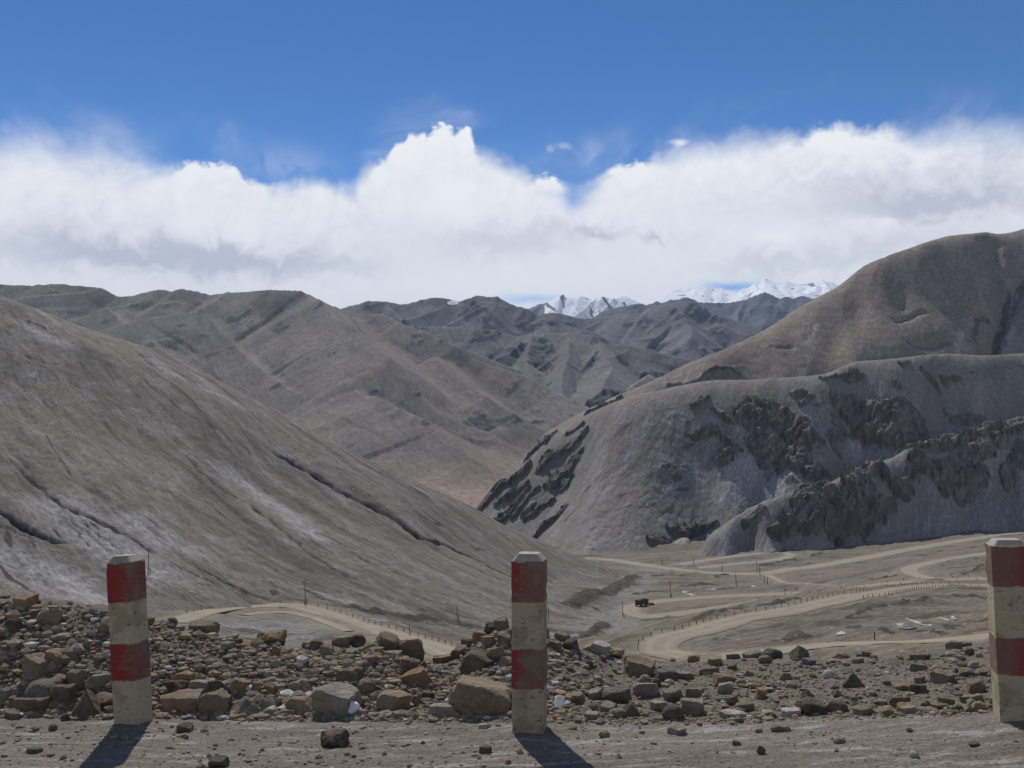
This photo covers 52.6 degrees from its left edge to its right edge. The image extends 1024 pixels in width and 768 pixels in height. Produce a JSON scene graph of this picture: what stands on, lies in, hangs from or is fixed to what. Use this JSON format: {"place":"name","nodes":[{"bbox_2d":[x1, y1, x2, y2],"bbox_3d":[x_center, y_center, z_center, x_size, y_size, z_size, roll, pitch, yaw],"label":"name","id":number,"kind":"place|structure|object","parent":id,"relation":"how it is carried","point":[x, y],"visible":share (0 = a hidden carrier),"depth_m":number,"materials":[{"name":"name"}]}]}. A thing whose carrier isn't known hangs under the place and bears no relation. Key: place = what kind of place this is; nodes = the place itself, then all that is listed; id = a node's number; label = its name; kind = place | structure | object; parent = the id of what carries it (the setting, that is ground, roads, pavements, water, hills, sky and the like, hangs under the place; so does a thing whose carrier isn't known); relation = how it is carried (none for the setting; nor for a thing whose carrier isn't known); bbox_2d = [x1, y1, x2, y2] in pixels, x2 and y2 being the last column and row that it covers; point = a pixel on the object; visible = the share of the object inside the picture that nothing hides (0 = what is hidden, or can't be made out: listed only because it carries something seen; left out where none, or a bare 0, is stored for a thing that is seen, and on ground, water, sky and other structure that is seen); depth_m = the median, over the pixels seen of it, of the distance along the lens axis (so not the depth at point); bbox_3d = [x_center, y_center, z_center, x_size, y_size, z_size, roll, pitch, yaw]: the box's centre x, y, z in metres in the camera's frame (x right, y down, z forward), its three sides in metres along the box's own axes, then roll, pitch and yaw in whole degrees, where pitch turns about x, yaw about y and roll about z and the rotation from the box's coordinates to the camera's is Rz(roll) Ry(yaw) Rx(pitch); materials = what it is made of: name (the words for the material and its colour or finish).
{"place":"outdoors","nodes":[
{"label":"outdoors","id":0,"kind":"place"},
{"bbox_2d":[0,284,588,507],"bbox_3d":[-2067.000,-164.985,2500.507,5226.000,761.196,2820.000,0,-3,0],"label":"mountain","id":1,"kind":"structure","parent":0,"point":[467,427],"depth_m":2254.74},
{"bbox_2d":[243,611,353,631],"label":"track","id":2,"kind":"structure","parent":0,"point":[331,624],"depth_m":273.39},
{"bbox_2d":[165,603,454,655],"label":"road","id":3,"kind":"structure","parent":0,"point":[433,647],"depth_m":262.69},
{"bbox_2d":[0,296,620,637],"bbox_3d":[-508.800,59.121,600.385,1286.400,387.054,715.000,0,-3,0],"label":"hillside","id":4,"kind":"structure","parent":0,"point":[207,490],"depth_m":421.70,"materials":[{"name":"soil"}]},
{"bbox_2d":[342,295,628,345],"bbox_3d":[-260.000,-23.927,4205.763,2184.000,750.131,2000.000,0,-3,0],"label":"mountain","id":5,"kind":"structure","parent":0,"point":[490,313],"depth_m":4376.21,"materials":[{"name":"stone"}]},
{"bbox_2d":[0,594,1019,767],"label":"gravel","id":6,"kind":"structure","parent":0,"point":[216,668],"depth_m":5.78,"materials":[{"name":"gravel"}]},
{"bbox_2d":[9,685,24,694],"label":"stone","id":7,"kind":"object","parent":6,"relation":"on","point":[17,689],"visible":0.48,"depth_m":5.63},
{"bbox_2d":[171,670,193,680],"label":"stone","id":8,"kind":"object","parent":6,"relation":"on","point":[186,674],"visible":0.59,"depth_m":5.75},
{"bbox_2d":[230,677,250,692],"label":"stone","id":9,"kind":"object","parent":6,"relation":"on","point":[239,684],"visible":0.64,"depth_m":5.65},
{"bbox_2d":[231,695,260,713],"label":"stone","id":10,"kind":"object","parent":6,"relation":"on","point":[243,703],"visible":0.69,"depth_m":5.44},
{"bbox_2d":[427,703,456,714],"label":"stone","id":11,"kind":"object","parent":6,"relation":"on","point":[440,708],"visible":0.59,"depth_m":5.27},
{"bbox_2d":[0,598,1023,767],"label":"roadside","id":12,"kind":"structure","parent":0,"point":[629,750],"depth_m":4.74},
{"bbox_2d":[0,687,10,702],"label":"stone","id":13,"kind":"object","parent":12,"relation":"on","point":[5,695],"visible":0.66,"depth_m":5.60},
{"bbox_2d":[5,619,23,635],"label":"stone","id":14,"kind":"object","parent":12,"relation":"on","point":[14,625],"visible":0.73,"depth_m":6.07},
{"bbox_2d":[12,593,38,609],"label":"stone","id":15,"kind":"object","parent":12,"relation":"on","point":[26,601],"visible":0.56,"depth_m":6.31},
{"bbox_2d":[10,696,52,711],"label":"stone","id":16,"kind":"object","parent":12,"relation":"on","point":[24,704],"visible":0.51,"depth_m":5.52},
{"bbox_2d":[21,652,49,679],"bbox_3d":[-2.658,1.619,5.804,0.134,0.219,0.148,-4,-5,5],"label":"stone","id":17,"kind":"object","parent":12,"relation":"on","point":[34,665],"visible":0.58,"depth_m":5.76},
{"bbox_2d":[22,678,55,697],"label":"stone","id":18,"kind":"object","parent":12,"relation":"on","point":[39,688],"visible":0.59,"depth_m":5.61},
{"bbox_2d":[37,609,62,624],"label":"stone","id":19,"kind":"object","parent":12,"relation":"on","point":[52,616],"visible":0.69,"depth_m":6.16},
{"bbox_2d":[45,648,62,666],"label":"stone","id":20,"kind":"object","parent":12,"relation":"on","point":[54,655],"visible":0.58,"depth_m":5.83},
{"bbox_2d":[49,684,77,701],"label":"stone","id":21,"kind":"object","parent":12,"relation":"on","point":[63,692],"visible":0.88,"depth_m":5.59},
{"bbox_2d":[66,669,89,687],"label":"stone","id":22,"kind":"object","parent":12,"relation":"on","point":[78,676],"visible":0.73,"depth_m":5.70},
{"bbox_2d":[71,689,102,718],"bbox_3d":[-2.256,1.702,5.511,0.193,0.157,0.209,0,-5,1],"label":"stone","id":23,"kind":"object","parent":12,"relation":"on","point":[88,704],"visible":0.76,"depth_m":5.46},
{"bbox_2d":[87,672,111,686],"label":"stone","id":24,"kind":"object","parent":12,"relation":"on","point":[99,679],"visible":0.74,"depth_m":5.69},
{"bbox_2d":[97,616,108,633],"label":"stone","id":25,"kind":"object","parent":12,"relation":"on","point":[103,626],"visible":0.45,"depth_m":6.10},
{"bbox_2d":[95,692,112,704],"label":"stone","id":26,"kind":"object","parent":12,"relation":"on","point":[106,698],"visible":0.56,"depth_m":5.57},
{"bbox_2d":[106,554,152,724],"bbox_3d":[-1.938,1.431,5.263,0.146,1.116,0.146,-5,-4,11],"label":"guard post","id":27,"kind":"object","parent":12,"relation":"on","point":[129,637],"visible":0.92,"depth_m":5.21,"materials":[{"name":"beige paint"}]},
{"bbox_2d":[162,679,189,693],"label":"stone","id":28,"kind":"object","parent":12,"relation":"on","point":[174,685],"visible":0.49,"depth_m":5.68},
{"bbox_2d":[160,687,205,712],"bbox_3d":[-1.769,1.725,5.579,0.232,0.143,0.196,-6,-3,-5],"label":"stone","id":29,"kind":"object","parent":12,"relation":"on","point":[183,700],"visible":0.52,"depth_m":5.52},
{"bbox_2d":[176,721,193,732],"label":"stone","id":30,"kind":"object","parent":12,"relation":"on","point":[185,726],"visible":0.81,"depth_m":5.08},
{"bbox_2d":[188,679,208,690],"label":"stone","id":31,"kind":"object","parent":12,"relation":"on","point":[201,683],"visible":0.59,"depth_m":5.65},
{"bbox_2d":[188,620,219,633],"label":"stone","id":32,"kind":"object","parent":12,"relation":"on","point":[205,626],"visible":0.59,"depth_m":6.44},
{"bbox_2d":[197,689,231,714],"bbox_3d":[-1.581,1.721,5.515,0.198,0.186,0.182,-1,-12,14],"label":"stone","id":33,"kind":"object","parent":12,"relation":"on","point":[214,701],"visible":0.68,"depth_m":5.45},
{"bbox_2d":[208,755,229,767],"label":"stone","id":34,"kind":"object","parent":12,"relation":"on","point":[218,761],"visible":0.95,"depth_m":4.45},
{"bbox_2d":[257,629,286,645],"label":"stone","id":35,"kind":"object","parent":12,"relation":"on","point":[271,636],"visible":0.68,"depth_m":6.41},
{"bbox_2d":[282,696,313,713],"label":"stone","id":36,"kind":"object","parent":12,"relation":"on","point":[301,704],"visible":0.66,"depth_m":5.44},
{"bbox_2d":[288,678,312,691],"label":"stone","id":37,"kind":"object","parent":12,"relation":"on","point":[302,684],"visible":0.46,"depth_m":5.63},
{"bbox_2d":[309,639,323,649],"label":"stone","id":38,"kind":"object","parent":12,"relation":"on","point":[316,644],"visible":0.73,"depth_m":6.30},
{"bbox_2d":[318,644,332,655],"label":"stone","id":39,"kind":"object","parent":12,"relation":"on","point":[324,649],"visible":0.75,"depth_m":6.11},
{"bbox_2d":[320,728,349,746],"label":"stone","id":40,"kind":"object","parent":12,"relation":"on","point":[335,738],"visible":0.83,"depth_m":4.75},
{"bbox_2d":[311,682,362,715],"bbox_3d":[-0.919,1.692,5.458,0.242,0.213,0.216,-2,-1,7],"label":"stone","id":41,"kind":"object","parent":12,"relation":"on","point":[336,698],"visible":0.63,"depth_m":5.39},
{"bbox_2d":[332,635,350,646],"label":"stone","id":42,"kind":"object","parent":12,"relation":"on","point":[341,640],"visible":0.69,"depth_m":6.35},
{"bbox_2d":[336,666,364,682],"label":"stone","id":43,"kind":"object","parent":12,"relation":"on","point":[355,673],"visible":0.62,"depth_m":5.78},
{"bbox_2d":[350,634,365,646],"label":"stone","id":44,"kind":"object","parent":12,"relation":"on","point":[359,640],"visible":0.81,"depth_m":6.37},
{"bbox_2d":[357,677,376,693],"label":"stone","id":45,"kind":"object","parent":12,"relation":"on","point":[366,685],"visible":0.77,"depth_m":5.63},
{"bbox_2d":[374,631,399,650],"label":"stone","id":46,"kind":"object","parent":12,"relation":"on","point":[387,640],"visible":0.57,"depth_m":6.29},
{"bbox_2d":[375,689,410,710],"bbox_3d":[-0.625,1.695,5.478,0.157,0.132,0.168,-2,-4,42],"label":"stone","id":47,"kind":"object","parent":12,"relation":"on","point":[392,699],"visible":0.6,"depth_m":5.43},
{"bbox_2d":[400,657,418,671],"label":"stone","id":48,"kind":"object","parent":12,"relation":"on","point":[407,663],"visible":0.64,"depth_m":5.93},
{"bbox_2d":[397,638,424,661],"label":"stone","id":49,"kind":"object","parent":12,"relation":"on","point":[412,648],"visible":0.57,"depth_m":6.37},
{"bbox_2d":[399,667,432,688],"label":"stone","id":50,"kind":"object","parent":12,"relation":"on","point":[420,677],"visible":0.71,"depth_m":5.76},
{"bbox_2d":[432,655,450,663],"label":"stone","id":51,"kind":"object","parent":12,"relation":"on","point":[442,659],"visible":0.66,"depth_m":6.40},
{"bbox_2d":[460,648,497,673],"bbox_3d":[-0.187,1.628,5.982,0.210,0.153,0.202,16,2,-4],"label":"stone","id":52,"kind":"object","parent":12,"relation":"on","point":[476,659],"visible":0.53,"depth_m":5.94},
{"bbox_2d":[448,674,510,714],"bbox_3d":[-0.174,1.661,5.409,0.317,0.253,0.311,22,-8,3],"label":"stone","id":53,"kind":"object","parent":12,"relation":"on","point":[477,695],"visible":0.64,"depth_m":5.28,"materials":[{"name":"stone"}]},
{"bbox_2d":[486,646,503,658],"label":"stone","id":54,"kind":"object","parent":12,"relation":"on","point":[496,652],"visible":0.69,"depth_m":5.98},
{"bbox_2d":[493,616,508,630],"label":"stone","id":55,"kind":"object","parent":12,"relation":"on","point":[500,623],"visible":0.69,"depth_m":6.46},
{"bbox_2d":[497,632,511,644],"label":"stone","id":56,"kind":"object","parent":12,"relation":"on","point":[503,637],"visible":0.77,"depth_m":6.16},
{"bbox_2d":[511,551,546,733],"bbox_3d":[0.083,1.356,4.892,0.154,1.110,0.154,0,-3,9],"label":"guard post","id":57,"kind":"object","parent":12,"relation":"on","point":[529,642],"visible":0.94,"depth_m":4.83,"materials":[{"name":"beige paint"}]},
{"bbox_2d":[554,631,570,641],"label":"stone","id":58,"kind":"object","parent":12,"relation":"on","point":[562,636],"visible":0.51,"depth_m":6.73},
{"bbox_2d":[562,638,580,654],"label":"stone","id":59,"kind":"object","parent":12,"relation":"on","point":[570,643],"visible":0.74,"depth_m":6.47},
{"bbox_2d":[569,691,585,703],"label":"stone","id":60,"kind":"object","parent":12,"relation":"on","point":[577,697],"visible":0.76,"depth_m":5.47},
{"bbox_2d":[588,687,602,700],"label":"stone","id":61,"kind":"object","parent":12,"relation":"on","point":[594,694],"visible":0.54,"depth_m":5.60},
{"bbox_2d":[590,640,610,656],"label":"stone","id":62,"kind":"object","parent":12,"relation":"on","point":[601,647],"visible":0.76,"depth_m":6.68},
{"bbox_2d":[600,700,614,712],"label":"stone","id":63,"kind":"object","parent":12,"relation":"on","point":[606,706],"visible":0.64,"depth_m":5.21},
{"bbox_2d":[602,686,630,702],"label":"stone","id":64,"kind":"object","parent":12,"relation":"on","point":[615,694],"visible":0.75,"depth_m":5.52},
{"bbox_2d":[608,708,626,717],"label":"stone","id":65,"kind":"object","parent":12,"relation":"on","point":[618,712],"visible":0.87,"depth_m":5.10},
{"bbox_2d":[610,647,624,658],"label":"stone","id":66,"kind":"object","parent":12,"relation":"on","point":[617,652],"visible":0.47,"depth_m":6.75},
{"bbox_2d":[622,702,639,716],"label":"stone","id":67,"kind":"object","parent":12,"relation":"on","point":[630,708],"visible":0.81,"depth_m":5.12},
{"bbox_2d":[624,654,654,677],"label":"stone","id":68,"kind":"object","parent":12,"relation":"on","point":[637,666],"visible":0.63,"depth_m":6.25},
{"bbox_2d":[633,683,658,695],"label":"stone","id":69,"kind":"object","parent":12,"relation":"on","point":[645,689],"visible":0.82,"depth_m":5.74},
{"bbox_2d":[650,700,667,710],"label":"stone","id":70,"kind":"object","parent":12,"relation":"on","point":[657,705],"visible":0.61,"depth_m":5.19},
{"bbox_2d":[655,668,677,680],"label":"stone","id":71,"kind":"object","parent":12,"relation":"on","point":[662,674],"visible":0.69,"depth_m":6.12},
{"bbox_2d":[662,704,683,719],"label":"stone","id":72,"kind":"object","parent":12,"relation":"on","point":[669,711],"visible":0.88,"depth_m":4.99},
{"bbox_2d":[662,687,683,701],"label":"stone","id":73,"kind":"object","parent":12,"relation":"on","point":[671,694],"visible":0.68,"depth_m":5.51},
{"bbox_2d":[667,722,685,734],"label":"stone","id":74,"kind":"object","parent":12,"relation":"on","point":[676,728],"visible":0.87,"depth_m":4.73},
{"bbox_2d":[679,698,704,715],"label":"stone","id":75,"kind":"object","parent":12,"relation":"on","point":[693,706],"visible":0.62,"depth_m":5.07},
{"bbox_2d":[685,687,704,697],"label":"stone","id":76,"kind":"object","parent":12,"relation":"on","point":[693,692],"visible":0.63,"depth_m":5.59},
{"bbox_2d":[699,666,718,675],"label":"stone","id":77,"kind":"object","parent":12,"relation":"on","point":[708,669],"visible":0.73,"depth_m":6.27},
{"bbox_2d":[712,672,736,686],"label":"stone","id":78,"kind":"object","parent":12,"relation":"on","point":[718,678],"visible":0.74,"depth_m":5.93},
{"bbox_2d":[717,681,733,694],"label":"stone","id":79,"kind":"object","parent":12,"relation":"on","point":[725,688],"visible":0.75,"depth_m":5.68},
{"bbox_2d":[719,709,746,718],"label":"stone","id":80,"kind":"object","parent":12,"relation":"on","point":[726,713],"visible":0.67,"depth_m":4.98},
{"bbox_2d":[734,702,754,711],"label":"stone","id":81,"kind":"object","parent":12,"relation":"on","point":[747,706],"visible":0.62,"depth_m":5.12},
{"bbox_2d":[742,650,761,658],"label":"stone","id":82,"kind":"object","parent":12,"relation":"on","point":[757,654],"visible":0.64,"depth_m":6.72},
{"bbox_2d":[761,648,782,658],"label":"stone","id":83,"kind":"object","parent":12,"relation":"on","point":[772,653],"visible":0.69,"depth_m":6.90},
{"bbox_2d":[780,707,800,716],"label":"stone","id":84,"kind":"object","parent":12,"relation":"on","point":[787,711],"visible":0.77,"depth_m":4.93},
{"bbox_2d":[789,645,808,659],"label":"stone","id":85,"kind":"object","parent":12,"relation":"on","point":[799,652],"visible":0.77,"depth_m":6.80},
{"bbox_2d":[795,696,827,714],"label":"stone","id":86,"kind":"object","parent":12,"relation":"on","point":[807,705],"visible":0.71,"depth_m":4.93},
{"bbox_2d":[824,699,848,712],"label":"stone","id":87,"kind":"object","parent":12,"relation":"on","point":[834,705],"visible":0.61,"depth_m":4.96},
{"bbox_2d":[842,672,864,687],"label":"stone","id":88,"kind":"object","parent":12,"relation":"on","point":[852,680],"visible":0.99,"depth_m":5.57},
{"bbox_2d":[852,704,873,715],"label":"stone","id":89,"kind":"object","parent":12,"relation":"on","point":[863,709],"visible":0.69,"depth_m":4.86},
{"bbox_2d":[878,705,893,715],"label":"stone","id":90,"kind":"object","parent":12,"relation":"on","point":[886,710],"visible":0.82,"depth_m":4.80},
{"bbox_2d":[889,695,909,707],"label":"stone","id":91,"kind":"object","parent":12,"relation":"on","point":[894,701],"visible":0.52,"depth_m":5.04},
{"bbox_2d":[898,705,916,713],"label":"stone","id":92,"kind":"object","parent":12,"relation":"on","point":[906,709],"visible":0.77,"depth_m":4.81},
{"bbox_2d":[909,684,927,692],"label":"stone","id":93,"kind":"object","parent":12,"relation":"on","point":[917,688],"visible":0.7,"depth_m":5.34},
{"bbox_2d":[907,652,930,660],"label":"stone","id":94,"kind":"object","parent":12,"relation":"on","point":[920,656],"visible":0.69,"depth_m":6.23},
{"bbox_2d":[929,668,954,683],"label":"stone","id":95,"kind":"object","parent":12,"relation":"on","point":[938,676],"visible":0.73,"depth_m":5.52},
{"bbox_2d":[937,694,954,704],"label":"stone","id":96,"kind":"object","parent":12,"relation":"on","point":[948,699],"visible":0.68,"depth_m":4.93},
{"bbox_2d":[945,640,962,648],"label":"stone","id":97,"kind":"object","parent":12,"relation":"on","point":[952,644],"visible":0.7,"depth_m":6.61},
{"bbox_2d":[958,668,974,676],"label":"stone","id":98,"kind":"object","parent":12,"relation":"on","point":[966,672],"visible":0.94,"depth_m":5.65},
{"bbox_2d":[959,694,983,702],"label":"stone","id":99,"kind":"object","parent":12,"relation":"on","point":[976,697],"visible":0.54,"depth_m":4.96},
{"bbox_2d":[966,678,985,693],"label":"stone","id":100,"kind":"object","parent":12,"relation":"on","point":[976,685],"visible":0.77,"depth_m":5.20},
{"bbox_2d":[984,538,1023,722],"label":"guard post","id":101,"kind":"object","parent":12,"relation":"on","point":[1004,562],"visible":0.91,"depth_m":4.47,"materials":[{"name":"beige paint"}]},
{"bbox_2d":[0,0,1023,308],"label":"sky","id":102,"kind":"structure","parent":0,"point":[527,154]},
{"bbox_2d":[410,326,691,407],"bbox_3d":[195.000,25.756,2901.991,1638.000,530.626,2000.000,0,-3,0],"label":"mountain","id":103,"kind":"structure","parent":0,"point":[589,371],"depth_m":2857.51,"materials":[{"name":"stone"}]},
{"bbox_2d":[529,295,630,318],"bbox_3d":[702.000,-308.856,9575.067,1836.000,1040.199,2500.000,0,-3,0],"label":"snow mountain","id":104,"kind":"structure","parent":0,"point":[581,307],"depth_m":9367.55,"materials":[{"name":"snow"}]},
{"bbox_2d":[147,530,1023,663],"bbox_3d":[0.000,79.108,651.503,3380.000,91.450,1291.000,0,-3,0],"label":"valley floor","id":105,"kind":"structure","parent":0,"point":[865,619],"depth_m":301.38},
{"bbox_2d":[618,577,986,617],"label":"roadside posts","id":106,"kind":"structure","parent":105,"relation":"on","point":[632,610],"depth_m":413.63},
{"bbox_2d":[539,301,762,360],"bbox_3d":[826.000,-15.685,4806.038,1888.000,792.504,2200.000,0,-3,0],"label":"mountain","id":107,"kind":"structure","parent":0,"point":[691,331],"depth_m":4805.79,"materials":[{"name":"stone"}]},
{"bbox_2d":[593,292,814,330],"bbox_3d":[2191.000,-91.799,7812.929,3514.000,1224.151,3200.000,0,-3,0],"label":"mountain","id":108,"kind":"structure","parent":0,"point":[763,311],"depth_m":7780.16,"materials":[{"name":"stone"}]},
{"bbox_2d":[615,279,838,304],"bbox_3d":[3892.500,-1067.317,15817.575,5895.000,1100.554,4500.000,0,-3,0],"label":"snow mountain","id":109,"kind":"structure","parent":0,"point":[794,291],"depth_m":15265.70,"materials":[{"name":"snow"}]},
{"bbox_2d":[673,552,795,567],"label":"road","id":110,"kind":"structure","parent":0,"point":[788,555],"depth_m":664.06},
{"bbox_2d":[475,353,1023,553],"bbox_3d":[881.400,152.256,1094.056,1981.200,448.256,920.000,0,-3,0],"label":"rocky ridge","id":111,"kind":"structure","parent":0,"point":[701,461],"depth_m":939.00,"materials":[{"name":"stone"}]},
{"bbox_2d":[531,229,1023,449],"bbox_3d":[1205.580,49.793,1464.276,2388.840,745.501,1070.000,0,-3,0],"label":"hill","id":112,"kind":"structure","parent":0,"point":[959,294],"depth_m":1252.29,"materials":[{"name":"brown soil"}]},
{"bbox_2d":[585,531,1023,574],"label":"road","id":113,"kind":"structure","parent":0,"point":[843,561],"depth_m":657.45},
{"bbox_2d":[638,583,986,659],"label":"road","id":114,"kind":"structure","parent":0,"point":[664,645],"depth_m":227.21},
{"bbox_2d":[673,416,1023,555],"bbox_3d":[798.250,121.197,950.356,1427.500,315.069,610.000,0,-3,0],"label":"rocky ridge","id":115,"kind":"structure","parent":0,"point":[970,479],"depth_m":835.08,"materials":[{"name":"stone"}]},
{"bbox_2d":[719,633,988,659],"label":"road","id":116,"kind":"structure","parent":0,"point":[965,638],"depth_m":170.26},
{"bbox_2d":[900,552,985,578],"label":"road","id":117,"kind":"structure","parent":0,"point":[910,570],"depth_m":497.63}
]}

